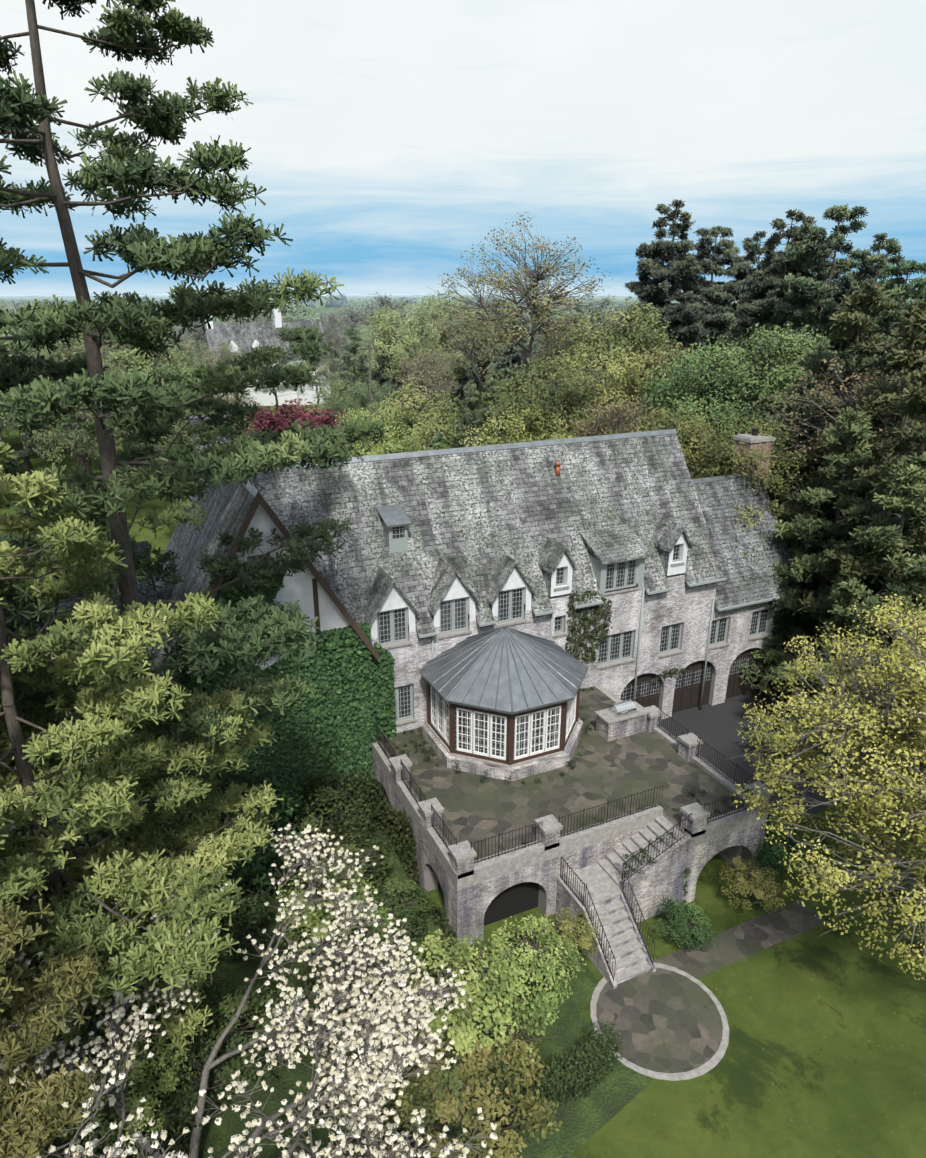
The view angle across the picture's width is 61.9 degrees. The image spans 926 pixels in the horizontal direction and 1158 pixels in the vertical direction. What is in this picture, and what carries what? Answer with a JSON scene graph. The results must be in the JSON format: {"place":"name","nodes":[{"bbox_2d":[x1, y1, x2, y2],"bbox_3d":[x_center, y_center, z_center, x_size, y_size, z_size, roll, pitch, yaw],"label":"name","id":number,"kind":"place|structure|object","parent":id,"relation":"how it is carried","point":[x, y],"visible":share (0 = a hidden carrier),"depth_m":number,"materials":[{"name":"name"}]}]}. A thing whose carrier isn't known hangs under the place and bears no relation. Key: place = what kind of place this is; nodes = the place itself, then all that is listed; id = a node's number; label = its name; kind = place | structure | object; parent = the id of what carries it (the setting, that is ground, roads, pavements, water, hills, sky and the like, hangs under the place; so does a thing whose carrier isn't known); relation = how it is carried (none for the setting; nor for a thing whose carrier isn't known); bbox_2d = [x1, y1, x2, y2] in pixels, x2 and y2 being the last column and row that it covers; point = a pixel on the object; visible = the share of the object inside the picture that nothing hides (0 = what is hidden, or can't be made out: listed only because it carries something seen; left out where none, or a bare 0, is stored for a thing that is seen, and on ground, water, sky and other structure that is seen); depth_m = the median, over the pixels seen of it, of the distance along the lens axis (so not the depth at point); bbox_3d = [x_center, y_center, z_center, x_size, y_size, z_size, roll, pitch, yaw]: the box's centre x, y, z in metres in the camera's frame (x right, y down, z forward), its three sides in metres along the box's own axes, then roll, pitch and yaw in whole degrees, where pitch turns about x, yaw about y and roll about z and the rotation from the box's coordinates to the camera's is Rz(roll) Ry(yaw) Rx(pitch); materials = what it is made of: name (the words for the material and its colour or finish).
{"place":"outdoors","nodes":[
{"label":"outdoors","id":0,"kind":"place"},
{"bbox_2d":[173,504,349,819],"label":"gable wall","id":1,"kind":"structure","parent":0,"point":[299,586],"depth_m":29.40,"materials":[{"name":"paint"}]},
{"bbox_2d":[154,472,269,686],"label":"roof","id":2,"kind":"structure","parent":1,"relation":"on","point":[228,507],"depth_m":30.92,"materials":[{"name":"stone"}]},
{"bbox_2d":[162,491,378,699],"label":"house bargeboards","id":3,"kind":"object","parent":1,"relation":"attached to","point":[258,500],"visible":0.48,"depth_m":28.17,"materials":[{"name":"wood"}]},
{"bbox_2d":[170,622,376,832],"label":"ivy","id":4,"kind":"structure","parent":1,"relation":"attached to","point":[326,728],"depth_m":31.15,"materials":[{"name":"green plant"}]},
{"bbox_2d":[204,309,330,406],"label":"neighbour house","id":5,"kind":"structure","parent":0,"point":[244,337],"depth_m":150.90,"materials":[{"name":"white paint"}]},
{"bbox_2d":[0,294,914,367],"bbox_3d":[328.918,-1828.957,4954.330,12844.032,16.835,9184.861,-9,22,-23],"label":"distant treeline","id":6,"kind":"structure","parent":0,"point":[7,298],"depth_m":989.81,"materials":[{"name":"plant"}]},
{"bbox_2d":[0,364,925,1157],"bbox_3d":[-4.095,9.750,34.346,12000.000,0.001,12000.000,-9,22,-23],"label":"ground","id":7,"kind":"structure","parent":0,"point":[824,1054],"depth_m":23.48,"materials":[{"name":"plant"}]},
{"bbox_2d":[0,875,103,1157],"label":"pine","id":8,"kind":"object","parent":7,"relation":"on","point":[20,989],"visible":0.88,"depth_m":15.37,"materials":[{"name":"green plant"}]},
{"bbox_2d":[1,341,154,490],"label":"tree","id":9,"kind":"object","parent":7,"relation":"on","point":[73,435],"visible":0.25,"depth_m":68.96,"materials":[{"name":"green plant"}]},
{"bbox_2d":[53,1028,192,1157],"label":"brush","id":10,"kind":"object","parent":7,"relation":"on","point":[169,1079],"visible":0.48,"depth_m":19.81,"materials":[{"name":"green plant"}]},
{"bbox_2d":[0,442,283,1098],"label":"pine","id":11,"kind":"object","parent":7,"relation":"on","point":[111,784],"visible":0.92,"depth_m":19.49,"materials":[{"name":"green plant"}]},
{"bbox_2d":[0,414,309,846],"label":"tree","id":12,"kind":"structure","parent":7,"relation":"on","point":[143,592],"depth_m":31.22,"materials":[{"name":"plant"}]},
{"bbox_2d":[101,346,214,458],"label":"tree","id":13,"kind":"object","parent":7,"relation":"on","point":[142,366],"visible":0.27,"depth_m":83.44,"materials":[{"name":"green plant"}]},
{"bbox_2d":[81,1029,255,1157],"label":"brush","id":14,"kind":"object","parent":7,"relation":"on","point":[177,1102],"visible":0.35,"depth_m":20.25,"materials":[{"name":"green plant"}]},
{"bbox_2d":[0,0,387,898],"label":"tall pine","id":15,"kind":"object","parent":7,"relation":"on","point":[144,408],"visible":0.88,"depth_m":20.61,"materials":[{"name":"green plant"}]},
{"bbox_2d":[153,982,304,1117],"bbox_3d":[-6.824,13.379,22.320,4.120,1.956,4.587,18,27,40],"label":"brush","id":16,"kind":"object","parent":7,"relation":"on","point":[224,1008],"visible":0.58,"depth_m":22.00,"materials":[{"name":"green plant"}]},
{"bbox_2d":[179,877,279,961],"bbox_3d":[-8.089,11.644,26.195,3.961,2.637,3.558,-5,21,-12],"label":"brush","id":17,"kind":"object","parent":7,"relation":"on","point":[250,901],"visible":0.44,"depth_m":25.63,"materials":[{"name":"green plant"}]},
{"bbox_2d":[141,756,319,895],"bbox_3d":[-8.621,9.608,28.369,6.976,5.485,6.266,-17,27,-39],"label":"dark shrub","id":18,"kind":"object","parent":7,"relation":"on","point":[256,869],"visible":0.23,"depth_m":27.65,"materials":[{"name":"green plant"}]},
{"bbox_2d":[178,569,304,672],"bbox_3d":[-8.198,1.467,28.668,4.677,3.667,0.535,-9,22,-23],"label":"tree","id":19,"kind":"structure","parent":7,"relation":"on","point":[265,591],"depth_m":28.38,"materials":[{"name":"plant"}]},
{"bbox_2d":[0,823,497,1157],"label":"magnolia","id":20,"kind":"object","parent":7,"relation":"on","point":[368,1081],"visible":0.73,"depth_m":17.98,"materials":[{"name":"white plant"}]},
{"bbox_2d":[241,398,359,461],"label":"red maple","id":21,"kind":"object","parent":7,"relation":"on","point":[270,421],"visible":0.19,"depth_m":69.83,"materials":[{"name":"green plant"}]},
{"bbox_2d":[290,348,341,402],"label":"tree","id":22,"kind":"object","parent":7,"relation":"on","point":[326,363],"visible":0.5,"depth_m":132.16,"materials":[{"name":"green plant"}]},
{"bbox_2d":[3,806,653,1157],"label":"garden bed","id":23,"kind":"object","parent":7,"relation":"on","point":[583,1120],"visible":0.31,"depth_m":22.41,"materials":[{"name":"plant"}]},
{"bbox_2d":[278,765,389,851],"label":"dark shrub","id":24,"kind":"object","parent":23,"relation":"on","point":[333,797],"visible":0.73,"depth_m":30.92,"materials":[{"name":"green plant"}]},
{"bbox_2d":[275,857,395,962],"bbox_3d":[-4.461,11.340,26.351,3.701,3.077,4.868,-7,22,-18],"label":"light shrub","id":25,"kind":"object","parent":7,"relation":"on","point":[312,916],"visible":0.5,"depth_m":25.62,"materials":[{"name":"green plant"}]},
{"bbox_2d":[276,812,398,922],"bbox_3d":[-4.613,10.706,28.783,4.608,2.581,5.129,-3,21,-9],"label":"dark shrub","id":26,"kind":"object","parent":7,"relation":"on","point":[350,844],"visible":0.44,"depth_m":28.87,"materials":[{"name":"green plant"}]},
{"bbox_2d":[305,377,384,447],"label":"tree","id":27,"kind":"object","parent":7,"relation":"on","point":[346,403],"visible":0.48,"depth_m":80.10,"materials":[{"name":"green plant"}]},
{"bbox_2d":[327,323,381,440],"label":"tree","id":28,"kind":"object","parent":7,"relation":"on","point":[352,331],"visible":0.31,"depth_m":93.10,"materials":[{"name":"green plant"}]},
{"bbox_2d":[281,913,437,1022],"bbox_3d":[-3.264,12.313,24.648,4.924,2.420,4.423,4,21,11],"label":"dark shrub","id":29,"kind":"object","parent":7,"relation":"on","point":[380,931],"visible":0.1,"depth_m":24.36,"materials":[{"name":"green plant"}]},
{"bbox_2d":[335,400,422,456],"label":"tree","id":30,"kind":"object","parent":7,"relation":"on","point":[397,446],"visible":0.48,"depth_m":66.65,"materials":[{"name":"green plant"}]},
{"bbox_2d":[352,877,438,945],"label":"dark shrub","id":31,"kind":"object","parent":7,"relation":"on","point":[416,903],"visible":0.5,"depth_m":26.94,"materials":[{"name":"green plant"}]},
{"bbox_2d":[356,299,449,426],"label":"tree","id":32,"kind":"object","parent":7,"relation":"on","point":[399,346],"visible":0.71,"depth_m":112.02,"materials":[{"name":"green plant"}]},
{"bbox_2d":[367,778,456,949],"bbox_3d":[-2.292,10.233,29.844,0.547,2.826,9.265,-9,22,-23],"label":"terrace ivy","id":33,"kind":"object","parent":7,"relation":"on","point":[394,826],"depth_m":29.78,"materials":[{"name":"green plant"}]},
{"bbox_2d":[355,377,477,453],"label":"green tree","id":34,"kind":"object","parent":7,"relation":"on","point":[436,420],"visible":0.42,"depth_m":74.75,"materials":[{"name":"green plant"}]},
{"bbox_2d":[372,757,471,948],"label":"terrace wall","id":35,"kind":"structure","parent":7,"relation":"on","point":[431,872],"depth_m":27.33,"materials":[{"name":"stone"}]},
{"bbox_2d":[389,349,461,448],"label":"tree","id":36,"kind":"object","parent":7,"relation":"on","point":[420,373],"visible":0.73,"depth_m":96.37,"materials":[{"name":"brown plant"}]},
{"bbox_2d":[363,1077,506,1157],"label":"brush","id":37,"kind":"object","parent":7,"relation":"on","point":[440,1144],"visible":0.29,"depth_m":19.36,"materials":[{"name":"green plant"}]},
{"bbox_2d":[409,287,478,403],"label":"tree","id":38,"kind":"object","parent":7,"relation":"on","point":[436,313],"visible":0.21,"depth_m":140.26,"materials":[{"name":"green plant"}]},
{"bbox_2d":[383,1021,530,1157],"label":"dark shrub","id":39,"kind":"object","parent":7,"relation":"on","point":[418,1103],"visible":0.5,"depth_m":19.42,"materials":[{"name":"green plant"}]},
{"bbox_2d":[450,380,485,447],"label":"tree","id":40,"kind":"object","parent":7,"relation":"on","point":[470,387],"visible":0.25,"depth_m":73.52,"materials":[{"name":"green plant"}]},
{"bbox_2d":[392,927,555,1084],"bbox_3d":[-0.035,12.393,22.124,4.071,4.231,5.355,-9,22,-24],"label":"light shrub","id":41,"kind":"object","parent":7,"relation":"on","point":[478,980],"visible":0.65,"depth_m":21.21,"materials":[{"name":"green plant"}]},
{"bbox_2d":[411,840,538,925],"bbox_3d":[3.186,9.227,32.596,10.880,2.800,8.730,-9,22,-23],"label":"arched opening","id":42,"kind":"object","parent":7,"relation":"on","point":[515,899],"depth_m":27.64,"materials":[{"name":"black"}]},
{"bbox_2d":[401,982,562,1157],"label":"brush","id":43,"kind":"object","parent":7,"relation":"on","point":[529,1103],"visible":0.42,"depth_m":19.49,"materials":[{"name":"green plant"}]},
{"bbox_2d":[443,309,524,430],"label":"tree","id":44,"kind":"object","parent":7,"relation":"on","point":[464,363],"visible":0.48,"depth_m":117.67,"materials":[{"name":"green plant"}]},
{"bbox_2d":[472,372,511,446],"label":"tree","id":45,"kind":"object","parent":7,"relation":"on","point":[492,379],"visible":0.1,"depth_m":70.11,"materials":[{"name":"green plant"}]},
{"bbox_2d":[486,319,540,435],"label":"tree","id":46,"kind":"object","parent":7,"relation":"on","point":[515,357],"visible":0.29,"depth_m":104.84,"materials":[{"name":"green plant"}]},
{"bbox_2d":[472,857,557,943],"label":"stone arch","id":47,"kind":"structure","parent":7,"relation":"on","point":[543,874],"depth_m":26.62,"materials":[{"name":"stone"}]},
{"bbox_2d":[459,402,575,446],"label":"tree","id":48,"kind":"object","parent":7,"relation":"on","point":[553,435],"visible":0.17,"depth_m":54.11,"materials":[{"name":"green plant"}]},
{"bbox_2d":[422,212,622,439],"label":"tree","id":49,"kind":"object","parent":7,"relation":"on","point":[535,277],"visible":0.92,"depth_m":74.82,"materials":[{"name":"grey plant"}]},
{"bbox_2d":[484,914,585,1030],"bbox_3d":[2.058,12.206,23.790,3.146,3.269,4.138,12,24,30],"label":"light shrub","id":50,"kind":"object","parent":7,"relation":"on","point":[551,967],"visible":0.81,"depth_m":23.37,"materials":[{"name":"green plant"}]},
{"bbox_2d":[466,1019,625,1105],"bbox_3d":[2.219,13.834,21.910,5.260,1.259,2.148,-3,21,-7],"label":"clipped hedge","id":51,"kind":"object","parent":7,"relation":"on","point":[569,1073],"visible":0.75,"depth_m":21.68,"materials":[{"name":"green plant"}]},
{"bbox_2d":[516,893,601,980],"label":"light shrub","id":52,"kind":"object","parent":7,"relation":"on","point":[580,941],"visible":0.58,"depth_m":25.19,"materials":[{"name":"green plant"}]},
{"bbox_2d":[483,355,637,444],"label":"tree","id":53,"kind":"object","parent":7,"relation":"on","point":[547,401],"visible":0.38,"depth_m":56.73,"materials":[{"name":"green plant"}]},
{"bbox_2d":[371,685,773,988],"bbox_3d":[4.045,9.246,30.593,12.140,4.160,12.888,-9,22,-23],"label":"terrace masonry","id":54,"kind":"object","parent":7,"relation":"on","point":[593,858],"visible":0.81,"depth_m":27.36,"materials":[{"name":"stone"}]},
{"bbox_2d":[380,686,744,858],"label":"terrace flagstones","id":55,"kind":"object","parent":54,"relation":"on","point":[476,809],"visible":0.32,"depth_m":30.09,"materials":[{"name":"stone"}]},
{"bbox_2d":[419,624,587,780],"bbox_3d":[1.737,4.316,32.847,6.655,5.230,6.655,-9,22,-23],"label":"conservatory","id":56,"kind":"object","parent":55,"relation":"on","point":[502,702],"visible":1,"depth_m":30.88,"materials":[{"name":"metal"}]},
{"bbox_2d":[595,700,649,740],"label":"outdoor grill island","id":57,"kind":"structure","parent":55,"relation":"on","point":[618,720],"depth_m":33.36,"materials":[{"name":"stone"}]},
{"bbox_2d":[383,687,742,876],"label":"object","id":58,"kind":"object","parent":54,"relation":"on","point":[643,857],"depth_m":30.18,"materials":[{"name":"green plant"}]},
{"bbox_2d":[376,691,755,979],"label":"terrace iron railings","id":59,"kind":"object","parent":54,"relation":"on","point":[389,751],"visible":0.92,"depth_m":27.11,"materials":[{"name":"grey"}]},
{"bbox_2d":[511,338,662,438],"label":"yellow tree","id":60,"kind":"object","parent":7,"relation":"on","point":[626,379],"visible":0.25,"depth_m":61.05,"materials":[{"name":"green plant"}]},
{"bbox_2d":[523,297,684,433],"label":"broad tree","id":61,"kind":"object","parent":7,"relation":"on","point":[649,339],"visible":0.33,"depth_m":73.36,"materials":[{"name":"green plant"}]},
{"bbox_2d":[550,387,685,438],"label":"tree","id":62,"kind":"object","parent":7,"relation":"on","point":[619,418],"visible":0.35,"depth_m":53.76,"materials":[{"name":"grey plant"}]},
{"bbox_2d":[615,199,717,384],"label":"pine","id":63,"kind":"object","parent":7,"relation":"on","point":[680,271],"visible":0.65,"depth_m":77.30,"materials":[{"name":"green plant"}]},
{"bbox_2d":[601,404,733,478],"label":"tree","id":64,"kind":"object","parent":7,"relation":"on","point":[685,450],"visible":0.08,"depth_m":47.20,"materials":[{"name":"green plant"}]},
{"bbox_2d":[600,341,739,444],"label":"tree","id":65,"kind":"object","parent":7,"relation":"on","point":[659,361],"visible":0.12,"depth_m":63.73,"materials":[{"name":"green plant"}]},
{"bbox_2d":[650,895,716,951],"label":"dark shrub","id":66,"kind":"object","parent":7,"relation":"on","point":[673,910],"visible":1,"depth_m":26.21,"materials":[{"name":"green plant"}]},
{"bbox_2d":[590,899,826,1080],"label":"patio paths","id":67,"kind":"structure","parent":7,"relation":"on","point":[668,1016],"depth_m":24.37,"materials":[{"name":"stone"}]},
{"bbox_2d":[670,225,751,395],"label":"pine","id":68,"kind":"object","parent":7,"relation":"on","point":[721,322],"visible":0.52,"depth_m":79.87,"materials":[{"name":"green plant"}]},
{"bbox_2d":[631,342,793,471],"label":"tree","id":69,"kind":"object","parent":7,"relation":"on","point":[666,387],"visible":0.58,"depth_m":58.07,"materials":[{"name":"green plant"}]},
{"bbox_2d":[684,821,766,902],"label":"stone arch","id":70,"kind":"structure","parent":7,"relation":"on","point":[746,839],"depth_m":28.30,"materials":[{"name":"stone"}]},
{"bbox_2d":[711,231,774,434],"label":"tree","id":71,"kind":"object","parent":7,"relation":"on","point":[751,249],"visible":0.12,"depth_m":82.78,"materials":[{"name":"green plant"}]},
{"bbox_2d":[664,322,841,465],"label":"tree","id":72,"kind":"object","parent":7,"relation":"on","point":[770,360],"visible":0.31,"depth_m":57.35,"materials":[{"name":"green plant"}]},
{"bbox_2d":[719,856,790,913],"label":"light shrub","id":73,"kind":"object","parent":7,"relation":"on","point":[744,886],"visible":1,"depth_m":27.49,"materials":[{"name":"green plant"}]},
{"bbox_2d":[677,412,837,580],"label":"tree","id":74,"kind":"object","parent":7,"relation":"on","point":[730,459],"visible":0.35,"depth_m":43.96,"materials":[{"name":"green plant"}]},
{"bbox_2d":[743,804,806,877],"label":"dark shrub","id":75,"kind":"object","parent":7,"relation":"on","point":[768,859],"visible":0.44,"depth_m":29.24,"materials":[{"name":"green plant"}]},
{"bbox_2d":[725,209,836,421],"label":"tree","id":76,"kind":"object","parent":7,"relation":"on","point":[764,297],"visible":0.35,"depth_m":66.00,"materials":[{"name":"green plant"}]},
{"bbox_2d":[768,340,841,502],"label":"tree","id":77,"kind":"object","parent":7,"relation":"on","point":[816,350],"visible":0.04,"depth_m":48.23,"materials":[{"name":"green plant"}]},
{"bbox_2d":[737,406,892,689],"bbox_3d":[19.358,-1.142,41.538,9.897,15.887,8.656,6,21,15],"label":"tree","id":78,"kind":"object","parent":7,"relation":"on","point":[808,530],"visible":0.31,"depth_m":39.73,"materials":[{"name":"green plant"}]},
{"bbox_2d":[751,203,886,395],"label":"tree","id":79,"kind":"object","parent":7,"relation":"on","point":[816,240],"visible":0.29,"depth_m":61.79,"materials":[{"name":"green plant"}]},
{"bbox_2d":[725,593,925,979],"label":"tree","id":80,"kind":"object","parent":7,"relation":"on","point":[839,722],"visible":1,"depth_m":21.77,"materials":[{"name":"yellow plant"}]},
{"bbox_2d":[747,347,925,521],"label":"tree","id":81,"kind":"object","parent":7,"relation":"on","point":[856,401],"visible":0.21,"depth_m":42.88,"materials":[{"name":"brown plant"}]},
{"bbox_2d":[748,298,925,701],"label":"tree","id":82,"kind":"object","parent":7,"relation":"on","point":[913,330],"visible":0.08,"depth_m":38.80,"materials":[{"name":"green plant"}]},
{"bbox_2d":[768,279,909,646],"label":"spruce","id":83,"kind":"object","parent":7,"relation":"on","point":[866,303],"visible":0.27,"depth_m":43.90,"materials":[{"name":"green plant"}]},
{"bbox_2d":[760,362,925,738],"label":"tree","id":84,"kind":"object","parent":7,"relation":"on","point":[914,401],"visible":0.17,"depth_m":34.68,"materials":[{"name":"green plant"}]},
{"bbox_2d":[799,232,915,418],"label":"tree","id":85,"kind":"object","parent":7,"relation":"on","point":[866,268],"visible":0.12,"depth_m":57.64,"materials":[{"name":"green plant"}]},
{"bbox_2d":[800,259,925,439],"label":"tree","id":86,"kind":"object","parent":7,"relation":"on","point":[902,286],"visible":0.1,"depth_m":48.55,"materials":[{"name":"green plant"}]},
{"bbox_2d":[0,0,925,293],"label":"sky","id":87,"kind":"structure","parent":0,"point":[387,139],"materials":[{"name":"white"}]},
{"bbox_2d":[372,573,790,733],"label":"house wall","id":88,"kind":"structure","parent":0,"point":[689,609],"depth_m":38.19,"materials":[{"name":"stone"}]},
{"bbox_2d":[369,642,396,740],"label":"wall ivy","id":89,"kind":"object","parent":88,"relation":"attached to","point":[383,680],"depth_m":32.65,"materials":[{"name":"green plant"}]},
{"bbox_2d":[248,429,724,643],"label":"house roof","id":90,"kind":"structure","parent":88,"relation":"on","point":[468,511],"depth_m":35.27,"materials":[{"name":"stone"}]},
{"bbox_2d":[370,521,687,638],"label":"dormer walls","id":91,"kind":"structure","parent":90,"relation":"on","point":[395,599],"depth_m":33.95,"materials":[{"name":"paint"}]},
{"bbox_2d":[364,504,692,624],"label":"dormer roofs","id":92,"kind":"structure","parent":91,"relation":"on","point":[614,544],"depth_m":34.41,"materials":[{"name":"stone"}]},
{"bbox_2d":[257,526,770,725],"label":"windows","id":93,"kind":"structure","parent":88,"relation":"in","point":[392,626],"depth_m":35.07,"materials":[{"name":"glass"}]},
{"bbox_2d":[372,461,792,709],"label":"gutters and downspouts","id":94,"kind":"object","parent":88,"relation":"attached to","point":[557,468],"visible":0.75,"depth_m":37.96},
{"bbox_2d":[565,589,612,663],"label":"wall ivy","id":95,"kind":"object","parent":88,"relation":"attached to","point":[584,618],"depth_m":36.33,"materials":[{"name":"green plant"}]},
{"bbox_2d":[620,648,761,712],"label":"garage doors","id":96,"kind":"structure","parent":88,"relation":"attached to","point":[688,688],"depth_m":41.22,"materials":[{"name":"brown wood"}]},
{"bbox_2d":[692,473,800,609],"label":"garage wing roof","id":97,"kind":"structure","parent":88,"relation":"on","point":[751,578],"depth_m":41.45,"materials":[{"name":"stone"}]},
{"bbox_2d":[731,428,775,486],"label":"house chimney","id":98,"kind":"object","parent":97,"relation":"on","point":[754,437],"visible":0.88,"depth_m":42.91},
{"bbox_2d":[661,689,913,828],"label":"driveway asphalt","id":99,"kind":"structure","parent":0,"point":[717,727],"depth_m":39.07,"materials":[{"name":"asphalt"}]},
{"bbox_2d":[740,452,925,777],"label":"tree","id":100,"kind":"object","parent":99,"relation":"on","point":[911,473],"visible":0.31,"depth_m":33.73,"materials":[{"name":"green plant"}]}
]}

